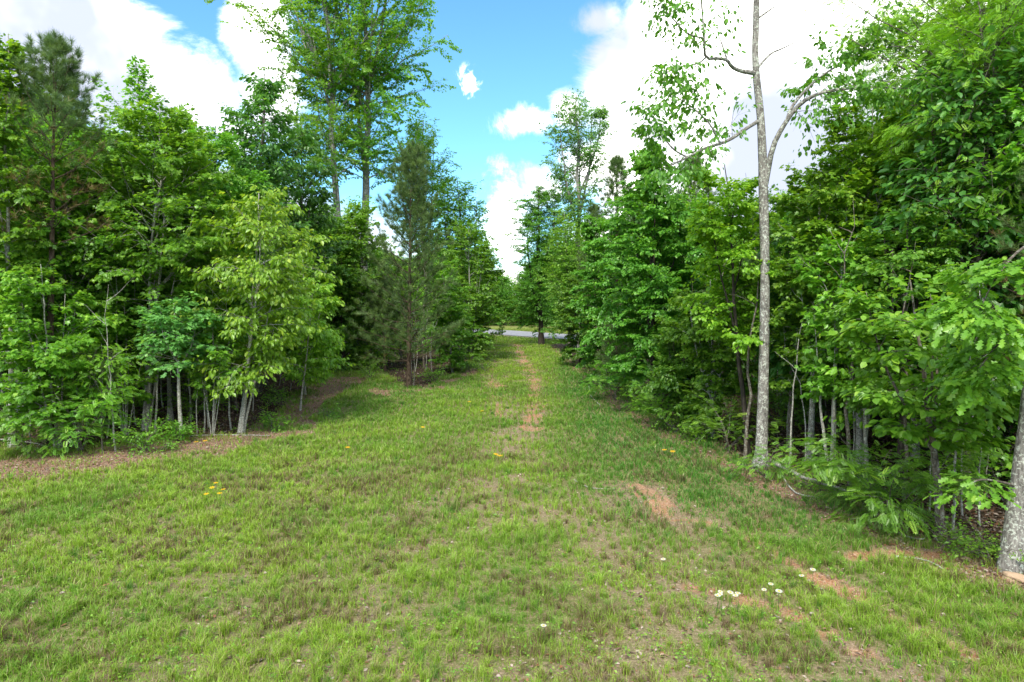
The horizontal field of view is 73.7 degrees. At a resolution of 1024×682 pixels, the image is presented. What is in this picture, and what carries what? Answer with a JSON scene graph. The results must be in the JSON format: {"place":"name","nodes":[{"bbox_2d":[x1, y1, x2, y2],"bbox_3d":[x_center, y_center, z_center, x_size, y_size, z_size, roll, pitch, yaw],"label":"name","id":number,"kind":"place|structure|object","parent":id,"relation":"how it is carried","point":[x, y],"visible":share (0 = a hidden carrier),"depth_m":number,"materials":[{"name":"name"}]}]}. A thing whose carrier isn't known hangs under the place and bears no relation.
{"place":"outdoors","nodes":[
{"label":"outdoors","id":0,"kind":"place"},
{"bbox_2d":[0,0,985,282],"label":"sky","id":1,"kind":"structure","parent":0,"point":[518,59],"materials":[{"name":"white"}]},
{"bbox_2d":[0,310,1023,681],"bbox_3d":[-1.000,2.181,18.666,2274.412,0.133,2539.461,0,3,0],"label":"ground","id":2,"kind":"structure","parent":0,"point":[678,636],"depth_m":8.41,"materials":[{"name":"green plant"}]},
{"bbox_2d":[0,33,79,447],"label":"maple tree","id":3,"kind":"object","parent":2,"relation":"on","point":[7,86],"visible":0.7,"depth_m":14.86,"materials":[{"name":"green plant"}]},
{"bbox_2d":[0,89,80,412],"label":"maple tree","id":4,"kind":"object","parent":2,"relation":"on","point":[1,332],"visible":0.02,"depth_m":19.64,"materials":[{"name":"green plant"}]},
{"bbox_2d":[0,394,112,458],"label":"shrub","id":5,"kind":"object","parent":2,"relation":"on","point":[22,439],"visible":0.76,"depth_m":14.07,"materials":[{"name":"green plant"}]},
{"bbox_2d":[0,29,117,444],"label":"pine tree","id":6,"kind":"object","parent":2,"relation":"on","point":[54,46],"visible":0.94,"depth_m":15.00,"materials":[{"name":"green plant"}]},
{"bbox_2d":[0,255,118,450],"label":"maple tree","id":7,"kind":"object","parent":2,"relation":"on","point":[12,312],"visible":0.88,"depth_m":14.27,"materials":[{"name":"green plant"}]},
{"bbox_2d":[37,66,97,399],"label":"pine tree","id":8,"kind":"object","parent":2,"relation":"on","point":[63,122],"visible":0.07,"depth_m":21.84,"materials":[{"name":"green plant"}]},
{"bbox_2d":[0,155,144,431],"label":"maple tree","id":9,"kind":"object","parent":2,"relation":"on","point":[68,265],"visible":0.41,"depth_m":16.10,"materials":[{"name":"green plant"}]},
{"bbox_2d":[26,344,118,447],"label":"sapling","id":10,"kind":"object","parent":2,"relation":"on","point":[46,390],"visible":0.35,"depth_m":14.91,"materials":[{"name":"green plant"}]},
{"bbox_2d":[0,121,149,389],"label":"oak tree","id":11,"kind":"object","parent":2,"relation":"on","point":[30,152],"visible":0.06,"depth_m":16.85,"materials":[{"name":"green plant"}]},
{"bbox_2d":[17,376,140,459],"bbox_3d":[-9.222,1.587,14.882,2.305,1.633,2.807,0,3,0],"label":"shrub","id":12,"kind":"object","parent":2,"relation":"on","point":[46,427],"visible":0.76,"depth_m":14.29,"materials":[{"name":"green plant"}]},
{"bbox_2d":[0,114,158,410],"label":"elm tree","id":13,"kind":"object","parent":2,"relation":"on","point":[76,142],"visible":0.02,"depth_m":18.59,"materials":[{"name":"green plant"}]},
{"bbox_2d":[34,154,153,423],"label":"maple tree","id":14,"kind":"object","parent":2,"relation":"on","point":[104,213],"visible":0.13,"depth_m":17.06,"materials":[{"name":"green plant"}]},
{"bbox_2d":[81,285,125,451],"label":"sapling","id":15,"kind":"object","parent":2,"relation":"on","point":[110,379],"visible":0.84,"depth_m":14.65,"materials":[{"name":"grey plant"}]},
{"bbox_2d":[59,341,151,451],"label":"sapling","id":16,"kind":"object","parent":2,"relation":"on","point":[108,386],"visible":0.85,"depth_m":14.64,"materials":[{"name":"green plant"}]},
{"bbox_2d":[79,300,161,434],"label":"sapling","id":17,"kind":"object","parent":2,"relation":"on","point":[124,331],"visible":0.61,"depth_m":16.41,"materials":[{"name":"green plant"}]},
{"bbox_2d":[90,54,167,397],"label":"tulip tree","id":18,"kind":"object","parent":2,"relation":"on","point":[130,80],"visible":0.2,"depth_m":21.54,"materials":[{"name":"green plant"}]},
{"bbox_2d":[29,94,246,430],"bbox_3d":[-8.905,-1.771,17.038,4.876,8.320,4.744,0,3,0],"label":"maple tree","id":19,"kind":"object","parent":2,"relation":"on","point":[175,203],"visible":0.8,"depth_m":16.50,"materials":[{"name":"green plant"}]},
{"bbox_2d":[103,409,176,457],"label":"shrub","id":20,"kind":"object","parent":2,"relation":"on","point":[136,434],"visible":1,"depth_m":14.67,"materials":[{"name":"green plant"}]},
{"bbox_2d":[92,185,228,421],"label":"maple tree","id":21,"kind":"object","parent":2,"relation":"on","point":[170,414],"visible":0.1,"depth_m":17.84,"materials":[{"name":"green plant"}]},
{"bbox_2d":[117,290,231,436],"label":"sapling","id":22,"kind":"object","parent":2,"relation":"on","point":[190,324],"visible":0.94,"depth_m":15.68,"materials":[{"name":"green plant"}]},
{"bbox_2d":[164,414,205,442],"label":"weed","id":23,"kind":"object","parent":2,"relation":"on","point":[187,427],"visible":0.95,"depth_m":15.85,"materials":[{"name":"green plant"}]},
{"bbox_2d":[152,102,224,400],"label":"tulip tree","id":24,"kind":"object","parent":2,"relation":"on","point":[173,378],"visible":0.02,"depth_m":21.99,"materials":[{"name":"green plant"}]},
{"bbox_2d":[154,372,239,419],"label":"bush","id":25,"kind":"object","parent":2,"relation":"on","point":[199,407],"visible":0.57,"depth_m":18.57,"materials":[{"name":"green plant"}]},
{"bbox_2d":[145,123,273,414],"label":"elm tree","id":26,"kind":"object","parent":2,"relation":"on","point":[226,140],"visible":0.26,"depth_m":19.12,"materials":[{"name":"green plant"}]},
{"bbox_2d":[183,315,247,435],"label":"sapling","id":27,"kind":"object","parent":2,"relation":"on","point":[226,371],"visible":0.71,"depth_m":16.43,"materials":[{"name":"green plant"}]},
{"bbox_2d":[173,191,274,401],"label":"elm tree","id":28,"kind":"object","parent":2,"relation":"on","point":[231,398],"visible":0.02,"depth_m":21.76,"materials":[{"name":"green plant"}]},
{"bbox_2d":[160,184,342,433],"bbox_3d":[-6.333,-0.675,16.670,4.259,6.227,3.584,0,3,0],"label":"sourwood tree","id":29,"kind":"object","parent":2,"relation":"on","point":[268,297],"visible":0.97,"depth_m":16.37,"materials":[{"name":"green plant"}]},
{"bbox_2d":[213,71,329,393],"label":"hickory tree","id":30,"kind":"object","parent":2,"relation":"on","point":[264,100],"visible":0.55,"depth_m":23.00,"materials":[{"name":"green plant"}]},
{"bbox_2d":[255,409,295,432],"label":"weed","id":31,"kind":"object","parent":2,"relation":"on","point":[270,421],"visible":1,"depth_m":17.21,"materials":[{"name":"green plant"}]},
{"bbox_2d":[260,385,295,406],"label":"shrub","id":32,"kind":"object","parent":2,"relation":"on","point":[274,399],"visible":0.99,"depth_m":21.17,"materials":[{"name":"green plant"}]},
{"bbox_2d":[256,259,344,394],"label":"maple tree","id":33,"kind":"object","parent":2,"relation":"on","point":[325,296],"visible":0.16,"depth_m":23.35,"materials":[{"name":"green plant"}]},
{"bbox_2d":[261,276,354,410],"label":"sapling","id":34,"kind":"object","parent":2,"relation":"on","point":[325,337],"visible":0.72,"depth_m":20.13,"materials":[{"name":"green plant"}]},
{"bbox_2d":[264,116,358,383],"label":"hickory tree","id":35,"kind":"object","parent":2,"relation":"on","point":[313,202],"visible":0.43,"depth_m":26.07,"materials":[{"name":"green plant"}]},
{"bbox_2d":[204,0,431,358],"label":"poplar tree","id":36,"kind":"object","parent":2,"relation":"on","point":[309,53],"visible":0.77,"depth_m":35.13,"materials":[{"name":"green plant"}]},
{"bbox_2d":[305,202,365,363],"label":"maple tree","id":37,"kind":"object","parent":2,"relation":"on","point":[318,243],"visible":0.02,"depth_m":32.55,"materials":[{"name":"green plant"}]},
{"bbox_2d":[305,205,394,371],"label":"elm tree","id":38,"kind":"object","parent":2,"relation":"on","point":[339,290],"visible":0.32,"depth_m":30.89,"materials":[{"name":"green plant"}]},
{"bbox_2d":[275,0,462,353],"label":"poplar tree","id":39,"kind":"object","parent":2,"relation":"on","point":[398,72],"visible":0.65,"depth_m":36.94,"materials":[{"name":"green plant"}]},
{"bbox_2d":[328,195,413,368],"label":"tulip tree","id":40,"kind":"object","parent":2,"relation":"on","point":[359,214],"visible":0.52,"depth_m":31.10,"materials":[{"name":"green plant"}]},
{"bbox_2d":[350,274,406,371],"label":"pine tree","id":41,"kind":"object","parent":2,"relation":"on","point":[372,304],"visible":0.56,"depth_m":30.73,"materials":[{"name":"green plant"}]},
{"bbox_2d":[342,140,466,387],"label":"pine tree","id":42,"kind":"object","parent":2,"relation":"on","point":[405,157],"visible":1,"depth_m":25.03,"materials":[{"name":"green plant"}]},
{"bbox_2d":[378,257,432,363],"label":"tulip tree","id":43,"kind":"object","parent":2,"relation":"on","point":[417,295],"visible":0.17,"depth_m":34.54,"materials":[{"name":"plant"}]},
{"bbox_2d":[383,113,468,342],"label":"tulip tree","id":44,"kind":"object","parent":2,"relation":"on","point":[427,141],"visible":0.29,"depth_m":43.88,"materials":[{"name":"plant"}]},
{"bbox_2d":[411,255,485,372],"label":"maple tree","id":45,"kind":"object","parent":2,"relation":"on","point":[456,310],"visible":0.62,"depth_m":30.55,"materials":[{"name":"green plant"}]},
{"bbox_2d":[421,179,509,348],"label":"oak tree","id":46,"kind":"object","parent":2,"relation":"on","point":[463,203],"visible":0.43,"depth_m":41.00,"materials":[{"name":"green plant"}]},
{"bbox_2d":[436,216,510,359],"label":"maple tree","id":47,"kind":"object","parent":2,"relation":"on","point":[477,296],"visible":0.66,"depth_m":36.41,"materials":[{"name":"green plant"}]},
{"bbox_2d":[483,269,515,325],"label":"maple tree","id":48,"kind":"object","parent":2,"relation":"on","point":[498,307],"visible":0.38,"depth_m":87.28,"materials":[{"name":"green plant"}]},
{"bbox_2d":[0,355,1023,681],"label":"leaf litter","id":49,"kind":"object","parent":2,"relation":"on","point":[918,499],"visible":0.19,"depth_m":12.62,"materials":[{"name":"brown plant"}]},
{"bbox_2d":[500,282,536,325],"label":"maple tree","id":50,"kind":"object","parent":2,"relation":"on","point":[515,306],"visible":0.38,"depth_m":87.05,"materials":[{"name":"green plant"}]},
{"bbox_2d":[499,185,571,344],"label":"elm tree","id":51,"kind":"object","parent":2,"relation":"on","point":[538,218],"visible":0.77,"depth_m":49.01,"materials":[{"name":"green plant"}]},
{"bbox_2d":[533,208,586,343],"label":"tulip tree","id":52,"kind":"object","parent":2,"relation":"on","point":[568,264],"visible":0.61,"depth_m":43.27,"materials":[{"name":"green plant"}]},
{"bbox_2d":[534,87,616,346],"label":"poplar tree","id":53,"kind":"object","parent":2,"relation":"on","point":[578,202],"visible":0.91,"depth_m":45.00,"materials":[{"name":"green plant"}]},
{"bbox_2d":[548,258,603,367],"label":"elm tree","id":54,"kind":"object","parent":2,"relation":"on","point":[569,326],"visible":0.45,"depth_m":33.22,"materials":[{"name":"green plant"}]},
{"bbox_2d":[571,203,613,367],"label":"pine tree","id":55,"kind":"object","parent":2,"relation":"on","point":[592,208],"visible":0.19,"depth_m":31.67,"materials":[{"name":"green plant"}]},
{"bbox_2d":[566,210,646,387],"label":"elm tree","id":56,"kind":"object","parent":2,"relation":"on","point":[588,232],"visible":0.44,"depth_m":25.23,"materials":[{"name":"green plant"}]},
{"bbox_2d":[576,356,639,399],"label":"shrub","id":57,"kind":"object","parent":2,"relation":"on","point":[591,383],"visible":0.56,"depth_m":22.50,"materials":[{"name":"green plant"}]},
{"bbox_2d":[591,152,640,349],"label":"pine tree","id":58,"kind":"object","parent":2,"relation":"on","point":[616,163],"visible":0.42,"depth_m":27.47,"materials":[{"name":"green plant"}]},
{"bbox_2d":[595,297,642,393],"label":"tree","id":59,"kind":"object","parent":2,"relation":"on","point":[614,352],"visible":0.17,"depth_m":23.51,"materials":[{"name":"green plant"}]},
{"bbox_2d":[604,370,658,407],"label":"shrub","id":60,"kind":"object","parent":2,"relation":"on","point":[626,387],"visible":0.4,"depth_m":20.43,"materials":[{"name":"green plant"}]},
{"bbox_2d":[598,192,679,383],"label":"hickory tree","id":61,"kind":"object","parent":2,"relation":"on","point":[637,285],"visible":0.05,"depth_m":25.26,"materials":[{"name":"green plant"}]},
{"bbox_2d":[571,139,711,412],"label":"elm tree","id":62,"kind":"object","parent":2,"relation":"on","point":[665,219],"visible":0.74,"depth_m":19.20,"materials":[{"name":"green plant"}]},
{"bbox_2d":[620,353,694,427],"bbox_3d":[3.923,1.391,17.549,2.288,2.019,3.002,1,4,15],"label":"shrub","id":63,"kind":"object","parent":2,"relation":"on","point":[650,396],"visible":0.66,"depth_m":17.56,"materials":[{"name":"green plant"}]},
{"bbox_2d":[634,402,692,434],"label":"shrub","id":64,"kind":"object","parent":2,"relation":"on","point":[667,414],"visible":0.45,"depth_m":16.82,"materials":[{"name":"green plant"}]},
{"bbox_2d":[641,297,725,426],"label":"elm tree","id":65,"kind":"object","parent":2,"relation":"on","point":[671,383],"visible":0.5,"depth_m":16.73,"materials":[{"name":"green plant"}]},
{"bbox_2d":[640,185,736,393],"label":"maple tree","id":66,"kind":"object","parent":2,"relation":"on","point":[682,257],"visible":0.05,"depth_m":20.55,"materials":[{"name":"green plant"}]},
{"bbox_2d":[675,154,717,392],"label":"pine tree","id":67,"kind":"object","parent":2,"relation":"on","point":[695,185],"visible":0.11,"depth_m":21.86,"materials":[{"name":"green plant"}]},
{"bbox_2d":[669,422,731,446],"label":"shrub","id":68,"kind":"object","parent":2,"relation":"on","point":[690,430],"visible":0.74,"depth_m":15.64,"materials":[{"name":"green plant"}]},
{"bbox_2d":[654,275,781,437],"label":"maple tree","id":69,"kind":"object","parent":2,"relation":"on","point":[720,360],"visible":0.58,"depth_m":15.88,"materials":[{"name":"green plant"}]},
{"bbox_2d":[676,382,788,450],"bbox_3d":[4.632,1.685,14.722,2.312,1.472,2.349,0,3,0],"label":"shrub","id":70,"kind":"object","parent":2,"relation":"on","point":[715,408],"visible":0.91,"depth_m":14.84,"materials":[{"name":"green plant"}]},
{"bbox_2d":[678,165,789,456],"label":"elm tree","id":71,"kind":"object","parent":2,"relation":"on","point":[713,236],"visible":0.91,"depth_m":13.84,"materials":[{"name":"green plant"}]},
{"bbox_2d":[729,224,772,458],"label":"sapling","id":72,"kind":"object","parent":2,"relation":"on","point":[745,453],"visible":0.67,"depth_m":13.79,"materials":[{"name":"brown plant"}]},
{"bbox_2d":[723,436,799,484],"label":"shrub","id":73,"kind":"object","parent":2,"relation":"on","point":[760,456],"visible":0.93,"depth_m":12.47,"materials":[{"name":"green plant"}]},
{"bbox_2d":[727,377,817,424],"bbox_3d":[6.942,1.461,17.998,2.935,1.516,2.183,-2,4,-24],"label":"bush","id":74,"kind":"object","parent":2,"relation":"on","point":[774,407],"visible":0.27,"depth_m":18.03,"materials":[{"name":"green plant"}]},
{"bbox_2d":[621,0,944,467],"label":"forked tree","id":75,"kind":"object","parent":2,"relation":"on","point":[847,59],"visible":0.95,"depth_m":12.49,"materials":[{"name":"grey plant"}]},
{"bbox_2d":[748,199,838,451],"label":"hickory tree","id":76,"kind":"object","parent":2,"relation":"on","point":[779,367],"visible":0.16,"depth_m":14.64,"materials":[{"name":"green plant"}]},
{"bbox_2d":[779,277,823,467],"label":"sapling","id":77,"kind":"object","parent":2,"relation":"on","point":[793,388],"visible":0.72,"depth_m":12.95,"materials":[{"name":"grey plant"}]},
{"bbox_2d":[751,158,881,460],"bbox_3d":[5.901,-0.479,13.456,2.329,6.136,2.423,-3,5,-43],"label":"maple tree","id":78,"kind":"object","parent":2,"relation":"on","point":[807,195],"visible":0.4,"depth_m":13.19,"materials":[{"name":"green plant"}]},
{"bbox_2d":[757,164,900,447],"bbox_3d":[7.296,-0.681,15.252,3.734,6.269,3.877,0,3,7],"label":"oak tree","id":79,"kind":"object","parent":2,"relation":"on","point":[806,404],"visible":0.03,"depth_m":15.10,"materials":[{"name":"green plant"}]},
{"bbox_2d":[788,233,884,480],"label":"maple tree","id":80,"kind":"object","parent":2,"relation":"on","point":[823,381],"visible":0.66,"depth_m":12.16,"materials":[{"name":"green plant"}]},
{"bbox_2d":[805,480,889,511],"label":"weed","id":81,"kind":"object","parent":2,"relation":"on","point":[833,491],"visible":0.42,"depth_m":11.05,"materials":[{"name":"green plant"}]},
{"bbox_2d":[824,204,876,485],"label":"sapling","id":82,"kind":"object","parent":2,"relation":"on","point":[848,435],"visible":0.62,"depth_m":11.90,"materials":[{"name":"grey plant"}]},
{"bbox_2d":[807,275,907,479],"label":"sapling","id":83,"kind":"object","parent":2,"relation":"on","point":[833,371],"visible":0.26,"depth_m":12.09,"materials":[{"name":"green plant"}]},
{"bbox_2d":[792,95,942,463],"bbox_3d":[6.867,-0.975,13.291,2.698,7.169,2.696,0,3,0],"label":"maple tree","id":84,"kind":"object","parent":2,"relation":"on","point":[867,178],"visible":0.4,"depth_m":12.84,"materials":[{"name":"green plant"}]},
{"bbox_2d":[785,417,958,505],"bbox_3d":[5.988,2.004,11.148,1.924,1.285,2.327,-2,4,-32],"label":"shrub","id":85,"kind":"object","parent":2,"relation":"on","point":[856,452],"visible":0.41,"depth_m":11.24,"materials":[{"name":"green plant"}]},
{"bbox_2d":[773,420,1006,540],"bbox_3d":[5.588,1.973,10.073,2.773,1.762,2.553,-2,4,-25],"label":"shrub","id":86,"kind":"object","parent":2,"relation":"on","point":[835,468],"visible":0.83,"depth_m":9.75,"materials":[{"name":"green plant"}]},
{"bbox_2d":[826,203,978,494],"bbox_3d":[6.534,0.236,11.493,2.243,4.958,2.347,2,4,28],"label":"elm tree","id":87,"kind":"object","parent":2,"relation":"on","point":[937,252],"visible":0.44,"depth_m":11.19,"materials":[{"name":"green plant"}]},
{"bbox_2d":[889,241,915,498],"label":"sapling","id":88,"kind":"object","parent":2,"relation":"on","point":[906,446],"visible":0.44,"depth_m":11.07,"materials":[{"name":"grey plant"}]},
{"bbox_2d":[804,0,1023,298],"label":"locust tree","id":89,"kind":"object","parent":2,"relation":"on","point":[1008,17],"visible":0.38,"depth_m":11.78,"materials":[{"name":"green plant"}]},
{"bbox_2d":[819,272,1021,540],"bbox_3d":[5.580,0.978,9.304,2.518,3.782,2.480,0,3,0],"label":"dogwood tree","id":90,"kind":"object","parent":2,"relation":"on","point":[887,321],"visible":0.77,"depth_m":9.05,"materials":[{"name":"green plant"}]},
{"bbox_2d":[836,71,1006,457],"bbox_3d":[8.578,-1.376,14.151,4.313,7.898,4.325,-2,4,-30],"label":"maple tree","id":91,"kind":"object","parent":2,"relation":"on","point":[916,444],"depth_m":13.60,"materials":[{"name":"green plant"}]},
{"bbox_2d":[830,25,1023,492],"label":"hickory tree","id":92,"kind":"object","parent":2,"relation":"on","point":[980,154],"visible":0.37,"depth_m":11.20,"materials":[{"name":"green plant"}]},
{"bbox_2d":[913,512,974,549],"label":"weed","id":93,"kind":"object","parent":2,"relation":"on","point":[949,539],"visible":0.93,"depth_m":9.00,"materials":[{"name":"green plant"}]},
{"bbox_2d":[891,0,1022,453],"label":"elm tree","id":94,"kind":"object","parent":2,"relation":"on","point":[963,89],"depth_m":14.37,"materials":[{"name":"green plant"}]},
{"bbox_2d":[908,409,1017,478],"bbox_3d":[8.554,1.584,12.690,3.419,2.096,2.588,1,4,21],"label":"bush","id":95,"kind":"object","parent":2,"relation":"on","point":[1007,452],"visible":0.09,"depth_m":12.45,"materials":[{"name":"green plant"}]},
{"bbox_2d":[906,86,1023,414],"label":"maple tree","id":96,"kind":"object","parent":2,"relation":"on","point":[1014,109],"visible":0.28,"depth_m":10.84,"materials":[{"name":"green plant"}]},
{"bbox_2d":[912,246,1023,574],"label":"oak tree","id":97,"kind":"object","parent":2,"relation":"on","point":[957,314],"visible":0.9,"depth_m":7.62,"materials":[{"name":"green plant"}]},
{"bbox_2d":[919,427,1016,504],"bbox_3d":[8.124,1.843,10.741,2.904,1.780,2.198,0,3,5],"label":"bush","id":98,"kind":"object","parent":2,"relation":"on","point":[1008,466],"visible":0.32,"depth_m":10.83,"materials":[{"name":"green plant"}]},
{"bbox_2d":[938,528,999,560],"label":"weed","id":99,"kind":"object","parent":2,"relation":"on","point":[991,544],"visible":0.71,"depth_m":8.69,"materials":[{"name":"green plant"}]},
{"bbox_2d":[947,514,1023,561],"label":"weed","id":100,"kind":"object","parent":2,"relation":"on","point":[987,549],"visible":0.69,"depth_m":8.54,"materials":[{"name":"green plant"}]},
{"bbox_2d":[984,125,1023,359],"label":"tree","id":101,"kind":"object","parent":2,"relation":"on","point":[1005,219],"visible":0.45,"depth_m":9.89,"materials":[{"name":"green plant"}]},
{"bbox_2d":[1002,571,1023,583],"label":"rock","id":102,"kind":"object","parent":2,"relation":"on","point":[1011,576],"visible":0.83,"depth_m":8.01,"materials":[{"name":"beige stone"}]},
{"bbox_2d":[465,329,574,338],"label":"road","id":103,"kind":"structure","parent":0,"point":[519,333],"depth_m":64.03,"materials":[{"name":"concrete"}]},
{"bbox_2d":[723,225,789,435],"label":"tree","id":104,"kind":"object","parent":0,"point":[752,260],"visible":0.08,"depth_m":16.21,"materials":[{"name":"green plant"}]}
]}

